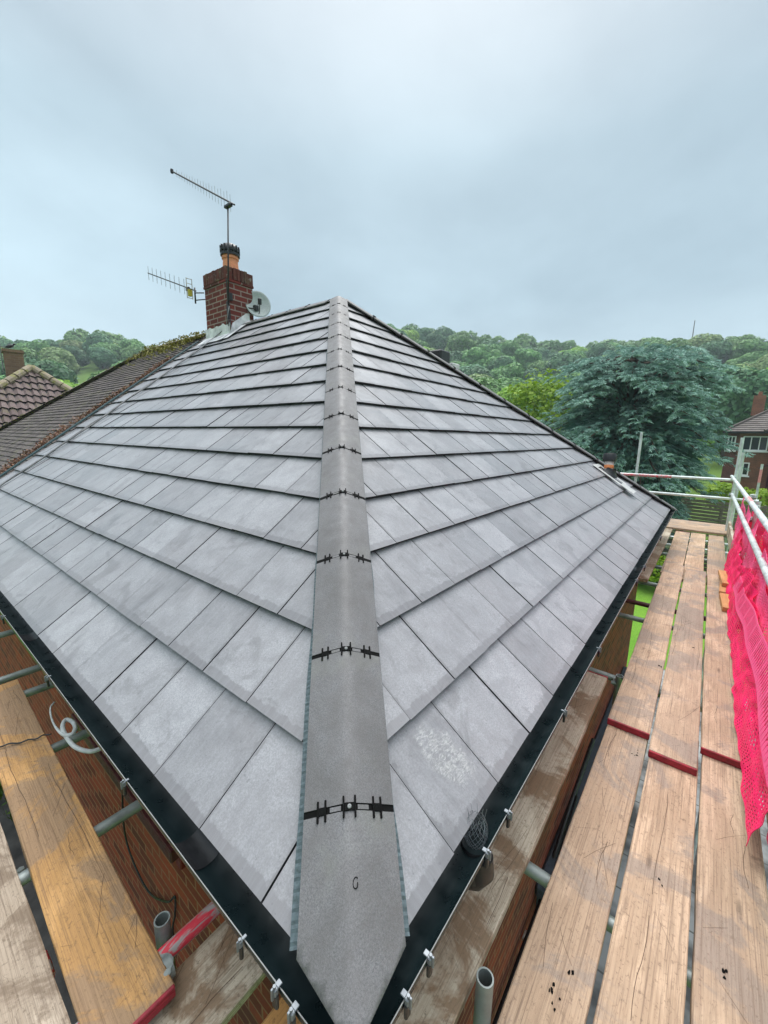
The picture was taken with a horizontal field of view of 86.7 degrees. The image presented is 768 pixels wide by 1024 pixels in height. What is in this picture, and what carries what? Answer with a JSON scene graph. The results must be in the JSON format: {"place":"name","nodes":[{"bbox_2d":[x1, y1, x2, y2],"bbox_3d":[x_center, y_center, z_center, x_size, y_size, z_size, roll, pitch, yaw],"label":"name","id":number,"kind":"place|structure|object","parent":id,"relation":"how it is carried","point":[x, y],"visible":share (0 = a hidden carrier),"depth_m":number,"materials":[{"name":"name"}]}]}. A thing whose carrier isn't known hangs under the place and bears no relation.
{"place":"outdoors","nodes":[
{"label":"outdoors","id":0,"kind":"place"},
{"bbox_2d":[0,788,77,1023],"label":"yard","id":1,"kind":"structure","parent":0,"point":[10,834],"depth_m":5.51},
{"bbox_2d":[0,0,767,346],"label":"sky","id":2,"kind":"structure","parent":0,"point":[583,172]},
{"bbox_2d":[74,359,767,690],"bbox_3d":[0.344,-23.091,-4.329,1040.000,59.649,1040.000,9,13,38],"label":"ground","id":3,"kind":"structure","parent":0,"point":[645,593],"depth_m":17.94,"materials":[{"name":"green plant"}]},
{"bbox_2d":[0,337,16,348],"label":"hillside tree","id":4,"kind":"object","parent":3,"relation":"on","point":[4,342],"visible":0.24,"depth_m":144.81,"materials":[{"name":"green plant"}]},
{"bbox_2d":[2,347,42,360],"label":"hillside tree","id":5,"kind":"object","parent":3,"relation":"on","point":[30,353],"visible":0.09,"depth_m":107.13,"materials":[{"name":"green plant"}]},
{"bbox_2d":[14,339,49,352],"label":"hillside tree","id":6,"kind":"object","parent":3,"relation":"on","point":[36,345],"visible":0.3,"depth_m":136.93,"materials":[{"name":"green plant"}]},
{"bbox_2d":[0,346,71,426],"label":"pantiled house","id":7,"kind":"structure","parent":3,"relation":"on","point":[24,389],"depth_m":13.71,"materials":[{"name":"tile"}]},
{"bbox_2d":[0,357,78,383],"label":"broadleaf tree","id":8,"kind":"object","parent":3,"relation":"on","point":[54,370],"visible":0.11,"depth_m":69.88,"materials":[{"name":"green plant"}]},
{"bbox_2d":[38,346,80,373],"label":"hillside tree","id":9,"kind":"object","parent":3,"relation":"on","point":[66,357],"visible":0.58,"depth_m":125.78,"materials":[{"name":"green plant"}]},
{"bbox_2d":[56,335,82,342],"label":"hillside tree","id":10,"kind":"object","parent":3,"relation":"on","point":[72,337],"visible":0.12,"depth_m":160.20,"materials":[{"name":"green plant"}]},
{"bbox_2d":[55,340,89,359],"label":"hillside tree","id":11,"kind":"object","parent":3,"relation":"on","point":[71,343],"visible":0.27,"depth_m":149.62,"materials":[{"name":"green plant"}]},
{"bbox_2d":[61,345,90,367],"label":"hillside tree","id":12,"kind":"object","parent":3,"relation":"on","point":[82,359],"visible":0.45,"depth_m":137.96,"materials":[{"name":"green plant"}]},
{"bbox_2d":[82,332,115,351],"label":"hillside tree","id":13,"kind":"object","parent":3,"relation":"on","point":[93,338],"visible":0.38,"depth_m":148.45,"materials":[{"name":"green plant"}]},
{"bbox_2d":[86,346,117,368],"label":"hillside tree","id":14,"kind":"object","parent":3,"relation":"on","point":[102,358],"visible":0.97,"depth_m":134.79,"materials":[{"name":"green plant"}]},
{"bbox_2d":[0,333,205,676],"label":"attached house","id":15,"kind":"structure","parent":3,"relation":"on","point":[29,430],"depth_m":7.99,"materials":[{"name":"tile"}]},
{"bbox_2d":[0,356,172,475],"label":"dead leaves","id":16,"kind":"object","parent":15,"relation":"on","point":[60,431],"visible":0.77,"depth_m":6.45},
{"bbox_2d":[0,330,205,427],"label":"moss","id":17,"kind":"object","parent":15,"relation":"on","point":[160,349],"visible":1,"depth_m":8.41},
{"bbox_2d":[89,342,122,360],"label":"hillside tree","id":18,"kind":"object","parent":3,"relation":"on","point":[113,348],"visible":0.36,"depth_m":142.24,"materials":[{"name":"green plant"}]},
{"bbox_2d":[118,345,144,360],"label":"hillside tree","id":19,"kind":"object","parent":3,"relation":"on","point":[124,354],"visible":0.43,"depth_m":131.30,"materials":[{"name":"green plant"}]},
{"bbox_2d":[121,339,146,347],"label":"hillside tree","id":20,"kind":"object","parent":3,"relation":"on","point":[125,343],"visible":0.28,"depth_m":147.27,"materials":[{"name":"green plant"}]},
{"bbox_2d":[0,243,677,1023],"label":"brick house","id":21,"kind":"structure","parent":3,"relation":"on","point":[312,621],"depth_m":2.08,"materials":[{"name":"tile"}]},
{"bbox_2d":[0,306,229,486],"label":"aerial cable","id":22,"kind":"object","parent":21,"relation":"attached to","point":[91,424],"visible":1,"depth_m":5.88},
{"bbox_2d":[71,713,185,869],"bbox_3d":[-1.551,1.320,2.380,1.510,0.740,0.123,9,13,38],"label":"window","id":23,"kind":"structure","parent":21,"relation":"in","point":[161,841],"depth_m":2.13,"materials":[{"name":"red paint"}]},
{"bbox_2d":[121,793,176,966],"bbox_3d":[-1.467,2.145,2.517,0.757,1.731,0.018,9,13,38],"label":"cable","id":24,"kind":"object","parent":21,"relation":"attached to","point":[143,883],"depth_m":2.62,"materials":[{"name":"black plastic"}]},
{"bbox_2d":[148,271,204,303],"bbox_3d":[-3.993,-4.331,7.679,2.057,1.023,0.132,9,13,38],"label":"tv aerial","id":25,"kind":"object","parent":21,"relation":"attached to","point":[190,291],"visible":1,"depth_m":7.33,"materials":[{"name":"grey metal"}]},
{"bbox_2d":[170,169,234,302],"bbox_3d":[-3.085,-4.761,6.936,1.825,2.491,0.117,9,13,38],"label":"tv aerial","id":26,"kind":"object","parent":21,"relation":"attached to","point":[228,205],"visible":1,"depth_m":6.59,"materials":[{"name":"black metal"}]},
{"bbox_2d":[246,291,270,316],"bbox_3d":[-2.191,-3.620,7.075,0.309,0.456,0.320,5,11,20],"label":"satellite dish","id":27,"kind":"object","parent":21,"relation":"attached to","point":[259,305],"visible":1,"depth_m":7.10,"materials":[{"name":"grey metal"}]},
{"bbox_2d":[430,349,459,369],"bbox_3d":[0.884,-2.159,6.401,0.400,0.660,0.520,9,13,38],"label":"roof ventilator","id":28,"kind":"object","parent":21,"relation":"on","point":[444,355],"visible":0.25,"depth_m":6.15,"materials":[{"name":"plastic"}]},
{"bbox_2d":[492,738,594,1023],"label":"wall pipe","id":29,"kind":"object","parent":21,"relation":"attached to","point":[571,806],"depth_m":3.79,"materials":[{"name":"black plastic"}]},
{"bbox_2d":[593,453,635,493],"bbox_3d":[3.509,-0.605,6.152,0.578,0.566,0.454,9,13,38],"label":"vent pipe","id":30,"kind":"object","parent":21,"relation":"attached to","point":[609,460],"visible":0.97,"depth_m":6.15,"materials":[{"name":"black plastic"}]},
{"bbox_2d":[0,323,766,352],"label":"wood","id":31,"kind":"object","parent":3,"relation":"on","point":[523,340],"depth_m":192.66,"materials":[{"name":"green plant"}]},
{"bbox_2d":[400,329,419,340],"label":"hillside tree","id":32,"kind":"object","parent":3,"relation":"on","point":[413,335],"visible":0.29,"depth_m":176.49,"materials":[{"name":"green plant"}]},
{"bbox_2d":[417,327,431,340],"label":"hillside tree","id":33,"kind":"object","parent":3,"relation":"on","point":[424,332],"visible":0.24,"depth_m":184.07,"materials":[{"name":"green plant"}]},
{"bbox_2d":[425,333,446,349],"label":"hillside tree","id":34,"kind":"object","parent":3,"relation":"on","point":[434,341],"visible":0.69,"depth_m":172.03,"materials":[{"name":"green plant"}]},
{"bbox_2d":[434,326,453,344],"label":"hillside tree","id":35,"kind":"object","parent":3,"relation":"on","point":[445,332],"visible":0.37,"depth_m":179.98,"materials":[{"name":"green plant"}]},
{"bbox_2d":[449,351,462,361],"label":"hillside tree","id":36,"kind":"object","parent":3,"relation":"on","point":[456,355],"visible":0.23,"depth_m":136.42,"materials":[{"name":"green plant"}]},
{"bbox_2d":[446,331,470,343],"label":"hillside tree","id":37,"kind":"object","parent":3,"relation":"on","point":[454,335],"visible":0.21,"depth_m":172.05,"materials":[{"name":"green plant"}]},
{"bbox_2d":[447,334,475,351],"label":"hillside tree","id":38,"kind":"object","parent":3,"relation":"on","point":[463,342],"visible":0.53,"depth_m":149.53,"materials":[{"name":"green plant"}]},
{"bbox_2d":[459,363,484,373],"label":"hillside tree","id":39,"kind":"object","parent":3,"relation":"on","point":[463,369],"visible":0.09,"depth_m":121.23,"materials":[{"name":"green plant"}]},
{"bbox_2d":[461,347,490,365],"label":"hillside tree","id":40,"kind":"object","parent":3,"relation":"on","point":[477,355],"visible":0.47,"depth_m":133.92,"materials":[{"name":"green plant"}]},
{"bbox_2d":[465,366,494,377],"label":"hillside tree","id":41,"kind":"object","parent":3,"relation":"on","point":[485,371],"visible":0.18,"depth_m":109.88,"materials":[{"name":"green plant"}]},
{"bbox_2d":[474,334,492,346],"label":"hillside tree","id":42,"kind":"object","parent":3,"relation":"on","point":[480,340],"visible":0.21,"depth_m":163.41,"materials":[{"name":"green plant"}]},
{"bbox_2d":[477,344,500,351],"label":"hillside tree","id":43,"kind":"object","parent":3,"relation":"on","point":[487,348],"visible":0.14,"depth_m":146.69,"materials":[{"name":"green plant"}]},
{"bbox_2d":[473,376,506,394],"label":"broadleaf tree","id":44,"kind":"object","parent":3,"relation":"on","point":[492,384],"visible":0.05,"depth_m":60.14,"materials":[{"name":"green plant"}]},
{"bbox_2d":[488,349,506,356],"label":"hillside tree","id":45,"kind":"object","parent":3,"relation":"on","point":[493,352],"visible":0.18,"depth_m":138.35,"materials":[{"name":"green plant"}]},
{"bbox_2d":[487,356,515,370],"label":"hillside tree","id":46,"kind":"object","parent":3,"relation":"on","point":[498,362],"visible":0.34,"depth_m":121.31,"materials":[{"name":"green plant"}]},
{"bbox_2d":[490,362,523,380],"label":"hillside tree","id":47,"kind":"object","parent":3,"relation":"on","point":[512,370],"visible":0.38,"depth_m":111.84,"materials":[{"name":"green plant"}]},
{"bbox_2d":[500,340,518,356],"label":"hillside tree","id":48,"kind":"object","parent":3,"relation":"on","point":[509,347],"visible":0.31,"depth_m":158.37,"materials":[{"name":"green plant"}]},
{"bbox_2d":[498,377,524,388],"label":"hillside tree","id":49,"kind":"object","parent":3,"relation":"on","point":[513,381],"visible":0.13,"depth_m":94.70,"materials":[{"name":"green plant"}]},
{"bbox_2d":[497,386,536,400],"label":"round tree","id":50,"kind":"object","parent":3,"relation":"on","point":[504,392],"visible":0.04,"depth_m":55.65,"materials":[{"name":"green plant"}]},
{"bbox_2d":[514,348,542,372],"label":"hillside tree","id":51,"kind":"object","parent":3,"relation":"on","point":[524,357],"visible":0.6,"depth_m":140.16,"materials":[{"name":"green plant"}]},
{"bbox_2d":[521,368,542,382],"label":"hillside tree","id":52,"kind":"object","parent":3,"relation":"on","point":[533,371],"visible":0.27,"depth_m":123.48,"materials":[{"name":"green plant"}]},
{"bbox_2d":[527,360,547,372],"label":"hillside tree","id":53,"kind":"object","parent":3,"relation":"on","point":[539,365],"visible":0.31,"depth_m":133.49,"materials":[{"name":"green plant"}]},
{"bbox_2d":[505,368,577,431],"bbox_3d":[11.942,-5.057,31.406,6.614,11.608,5.861,9,13,38],"label":"maple tree","id":54,"kind":"object","parent":3,"relation":"on","point":[525,399],"visible":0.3,"depth_m":30.23,"materials":[{"name":"green plant"}]},
{"bbox_2d":[537,372,576,411],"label":"broadleaf tree","id":55,"kind":"object","parent":3,"relation":"on","point":[569,378],"visible":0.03,"depth_m":63.07,"materials":[{"name":"green plant"}]},
{"bbox_2d":[542,352,580,376],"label":"hillside tree","id":56,"kind":"object","parent":3,"relation":"on","point":[559,361],"visible":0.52,"depth_m":123.60,"materials":[{"name":"green plant"}]},
{"bbox_2d":[559,350,587,359],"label":"hillside tree","id":57,"kind":"object","parent":3,"relation":"on","point":[581,354],"visible":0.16,"depth_m":149.24,"materials":[{"name":"green plant"}]},
{"bbox_2d":[587,342,615,358],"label":"hillside tree","id":58,"kind":"object","parent":3,"relation":"on","point":[598,350],"visible":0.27,"depth_m":146.83,"materials":[{"name":"green plant"}]},
{"bbox_2d":[539,342,754,548],"bbox_3d":[13.771,-3.287,23.075,10.932,11.610,10.467,9,13,38],"label":"cedar tree","id":59,"kind":"object","parent":3,"relation":"on","point":[631,394],"visible":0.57,"depth_m":20.56,"materials":[{"name":"green plant"}]},
{"bbox_2d":[639,337,667,346],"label":"hillside tree","id":60,"kind":"object","parent":3,"relation":"on","point":[651,339],"visible":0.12,"depth_m":161.52,"materials":[{"name":"green plant"}]},
{"bbox_2d":[648,555,681,588],"bbox_3d":[11.548,2.811,17.159,1.646,1.948,1.769,-2,11,-17],"label":"garden bush","id":61,"kind":"object","parent":3,"relation":"on","point":[655,575],"visible":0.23,"depth_m":16.73,"materials":[{"name":"green plant"}]},
{"bbox_2d":[660,338,696,352],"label":"hillside tree","id":62,"kind":"object","parent":3,"relation":"on","point":[679,342],"visible":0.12,"depth_m":126.41,"materials":[{"name":"green plant"}]},
{"bbox_2d":[688,333,723,347],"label":"hillside tree","id":63,"kind":"object","parent":3,"relation":"on","point":[697,340],"visible":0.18,"depth_m":138.21,"materials":[{"name":"green plant"}]},
{"bbox_2d":[661,535,767,578],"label":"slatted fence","id":64,"kind":"object","parent":3,"relation":"on","point":[670,542],"visible":0.06,"depth_m":19.50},
{"bbox_2d":[698,340,732,363],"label":"hillside tree","id":65,"kind":"object","parent":3,"relation":"on","point":[721,350],"visible":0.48,"depth_m":126.63,"materials":[{"name":"green plant"}]},
{"bbox_2d":[671,498,767,533],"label":"slatted fence","id":66,"kind":"object","parent":3,"relation":"on","point":[723,515],"visible":0.16,"depth_m":24.63,"materials":[{"name":"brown wood"}]},
{"bbox_2d":[704,482,749,515],"bbox_3d":[24.658,-0.512,29.361,2.699,3.277,2.532,9,13,38],"label":"garden bush","id":67,"kind":"object","parent":3,"relation":"on","point":[721,486],"visible":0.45,"depth_m":29.01,"materials":[{"name":"green plant"}]},
{"bbox_2d":[691,364,767,464],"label":"broadleaf tree","id":68,"kind":"object","parent":3,"relation":"on","point":[735,407],"visible":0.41,"depth_m":51.03,"materials":[{"name":"green plant"}]},
{"bbox_2d":[724,352,760,365],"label":"hillside tree","id":69,"kind":"object","parent":3,"relation":"on","point":[750,357],"visible":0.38,"depth_m":116.14,"materials":[{"name":"green plant"}]},
{"bbox_2d":[728,334,756,341],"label":"hillside tree","id":70,"kind":"object","parent":3,"relation":"on","point":[746,337],"visible":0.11,"depth_m":141.39,"materials":[{"name":"green plant"}]},
{"bbox_2d":[720,391,767,498],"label":"brown roofed house","id":71,"kind":"structure","parent":3,"relation":"on","point":[752,431],"depth_m":34.35,"materials":[{"name":"brick"}]},
{"bbox_2d":[743,436,767,452],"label":"window","id":72,"kind":"structure","parent":71,"relation":"in","point":[751,443],"depth_m":33.89,"materials":[{"name":"white plastic"}]},
{"bbox_2d":[726,487,767,513],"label":"garden bush","id":73,"kind":"object","parent":3,"relation":"on","point":[762,493],"visible":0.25,"depth_m":28.02,"materials":[{"name":"green plant"}]},
{"bbox_2d":[728,339,767,358],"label":"hillside tree","id":74,"kind":"object","parent":3,"relation":"on","point":[748,346],"visible":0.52,"depth_m":121.21,"materials":[{"name":"green plant"}]},
{"bbox_2d":[753,353,767,368],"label":"hillside tree","id":75,"kind":"object","parent":3,"relation":"on","point":[762,361],"visible":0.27,"depth_m":102.75,"materials":[{"name":"green plant"}]},
{"bbox_2d":[586,670,767,1023],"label":"path","id":76,"kind":"structure","parent":0,"point":[604,954],"depth_m":5.97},
{"bbox_2d":[0,432,767,1023],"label":"scaffold","id":77,"kind":"object","parent":76,"relation":"on","point":[168,946],"visible":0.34,"depth_m":1.83,"materials":[{"name":"grey metal"}]},
{"bbox_2d":[0,824,70,1023],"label":"scaffold board","id":78,"kind":"object","parent":77,"relation":"on","point":[29,992],"visible":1,"depth_m":1.25,"materials":[{"name":"grey wood"}]},
{"bbox_2d":[49,701,100,753],"bbox_3d":[-1.710,1.148,2.186,0.615,0.075,0.097,8,13,33],"label":"hose","id":79,"kind":"object","parent":77,"relation":"on","point":[62,731],"visible":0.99,"depth_m":2.10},
{"bbox_2d":[0,679,175,1023],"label":"scaffold board","id":80,"kind":"object","parent":77,"relation":"on","point":[112,966],"visible":1,"depth_m":1.44,"materials":[{"name":"orange wood"}]},
{"bbox_2d":[0,733,51,747],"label":"twisted wire","id":81,"kind":"object","parent":80,"relation":"on","point":[26,740],"visible":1,"depth_m":2.10,"materials":[{"name":"black metal"}]},
{"bbox_2d":[148,920,265,1023],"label":"scaffold board","id":82,"kind":"object","parent":77,"relation":"on","point":[216,980],"visible":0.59,"depth_m":1.26,"materials":[{"name":"grey wood"}]},
{"bbox_2d":[261,998,300,1023],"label":"scaffold board","id":83,"kind":"object","parent":77,"relation":"on","point":[278,1016],"visible":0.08,"depth_m":1.18,"materials":[{"name":"orange wood"}]},
{"bbox_2d":[395,670,607,1023],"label":"scaffold board","id":84,"kind":"object","parent":77,"relation":"on","point":[441,994],"visible":0.48,"depth_m":1.45,"materials":[{"name":"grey wood"}]},
{"bbox_2d":[497,724,647,1023],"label":"scaffold board","id":85,"kind":"object","parent":77,"relation":"on","point":[567,933],"visible":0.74,"depth_m":1.48,"materials":[{"name":"brown wood"}]},
{"bbox_2d":[593,745,698,1023],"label":"scaffold board","id":86,"kind":"object","parent":77,"relation":"on","point":[644,980],"visible":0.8,"depth_m":1.44,"materials":[{"name":"brown wood"}]},
{"bbox_2d":[549,647,727,1011],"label":"mud crumbs","id":87,"kind":"object","parent":86,"relation":"on","point":[723,971],"visible":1,"depth_m":1.27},
{"bbox_2d":[648,568,705,775],"bbox_3d":[2.701,1.020,3.603,0.211,0.044,3.956,9,13,38],"label":"scaffold board","id":88,"kind":"object","parent":86,"relation":"on","point":[674,741],"visible":1,"depth_m":2.68,"materials":[{"name":"brown wood"}]},
{"bbox_2d":[607,563,684,739],"bbox_3d":[2.604,0.975,3.830,0.214,0.046,3.916,9,13,37],"label":"scaffold board","id":89,"kind":"object","parent":77,"relation":"on","point":[632,711],"visible":1,"depth_m":2.96,"materials":[{"name":"brown wood"}]},
{"bbox_2d":[638,528,672,581],"bbox_3d":[4.120,0.556,6.189,0.222,0.046,3.580,9,13,38],"label":"scaffold board","id":90,"kind":"object","parent":77,"relation":"on","point":[645,575],"visible":0.43,"depth_m":5.69,"materials":[{"name":"brown wood"}]},
{"bbox_2d":[660,531,689,574],"bbox_3d":[4.508,0.582,6.237,0.217,0.047,3.071,9,13,37],"label":"scaffold board","id":91,"kind":"object","parent":77,"relation":"on","point":[676,554],"visible":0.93,"depth_m":6.19,"materials":[{"name":"brown wood"}]},
{"bbox_2d":[682,533,705,581],"bbox_3d":[4.649,0.617,6.064,0.211,0.047,3.171,9,13,37],"label":"scaffold board","id":92,"kind":"object","parent":77,"relation":"on","point":[694,559],"visible":0.81,"depth_m":5.99,"materials":[{"name":"brown wood"}]},
{"bbox_2d":[666,525,726,535],"bbox_3d":[4.646,0.155,8.316,3.902,0.047,0.261,9,14,39],"label":"scaffold board","id":93,"kind":"object","parent":77,"relation":"on","point":[701,530],"visible":0.2,"depth_m":7.40,"materials":[{"name":"brown wood"}]},
{"bbox_2d":[669,520,724,528],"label":"scaffold board","id":94,"kind":"object","parent":77,"relation":"on","point":[697,524],"visible":0.17,"depth_m":7.85,"materials":[{"name":"brown wood"}]},
{"bbox_2d":[671,519,724,526],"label":"scaffold board","id":95,"kind":"object","parent":77,"relation":"on","point":[698,522],"visible":0.15,"depth_m":8.05,"materials":[{"name":"brown wood"}]},
{"bbox_2d":[668,522,733,531],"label":"scaffold board","id":96,"kind":"object","parent":77,"relation":"on","point":[695,526],"visible":0.21,"depth_m":7.66,"materials":[{"name":"brown wood"}]},
{"bbox_2d":[706,535,726,584],"bbox_3d":[4.854,0.644,5.935,0.211,0.046,3.121,9,13,38],"label":"scaffold board","id":97,"kind":"object","parent":77,"relation":"on","point":[716,559],"visible":0.79,"depth_m":5.91,"materials":[{"name":"brown wood"}]},
{"bbox_2d":[700,573,750,768],"bbox_3d":[2.920,1.034,3.529,0.211,0.044,3.701,9,13,38],"label":"scaffold board","id":98,"kind":"object","parent":77,"relation":"on","point":[719,740],"visible":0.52,"depth_m":2.67,"materials":[{"name":"brown wood"}]},
{"bbox_2d":[719,582,728,593],"bbox_3d":[3.734,0.834,4.459,0.085,0.036,0.420,10,14,39],"label":"timber offcut","id":99,"kind":"object","parent":98,"relation":"on","point":[722,589],"visible":0.38,"depth_m":4.37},
{"bbox_2d":[718,570,731,586],"bbox_3d":[3.893,0.759,4.641,0.090,0.045,0.550,8,13,35],"label":"timber offcut","id":100,"kind":"object","parent":99,"relation":"on","point":[722,574],"visible":0.58,"depth_m":4.61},
{"bbox_2d":[719,593,730,611],"bbox_3d":[3.402,0.901,4.038,0.090,0.050,0.460,9,13,35],"label":"timber offcut","id":101,"kind":"object","parent":98,"relation":"on","point":[724,600],"visible":0.56,"depth_m":4.00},
{"bbox_2d":[724,526,767,845],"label":"barrier mesh","id":102,"kind":"object","parent":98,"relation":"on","point":[742,679],"visible":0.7,"depth_m":2.32,"materials":[{"name":"plastic"}]},
{"bbox_2d":[733,576,767,787],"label":"barrier mesh","id":103,"kind":"object","parent":102,"relation":"on","point":[749,623],"visible":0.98,"depth_m":2.25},
{"bbox_2d":[690,753,767,1023],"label":"scaffold board","id":104,"kind":"object","parent":77,"relation":"on","point":[731,917],"visible":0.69,"depth_m":1.45,"materials":[{"name":"brown wood"}]},
{"bbox_2d":[727,521,767,825],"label":"toe board","id":105,"kind":"object","parent":77,"relation":"attached to","point":[730,534],"visible":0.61,"depth_m":6.08,"materials":[{"name":"wood"}]},
{"bbox_2d":[730,498,767,843],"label":"barrier mesh","id":106,"kind":"object","parent":77,"relation":"attached to","point":[745,544],"visible":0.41,"depth_m":3.35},
{"bbox_2d":[746,511,767,627],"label":"barrier mesh","id":107,"kind":"object","parent":77,"relation":"hanging from","point":[763,539],"visible":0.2,"depth_m":4.27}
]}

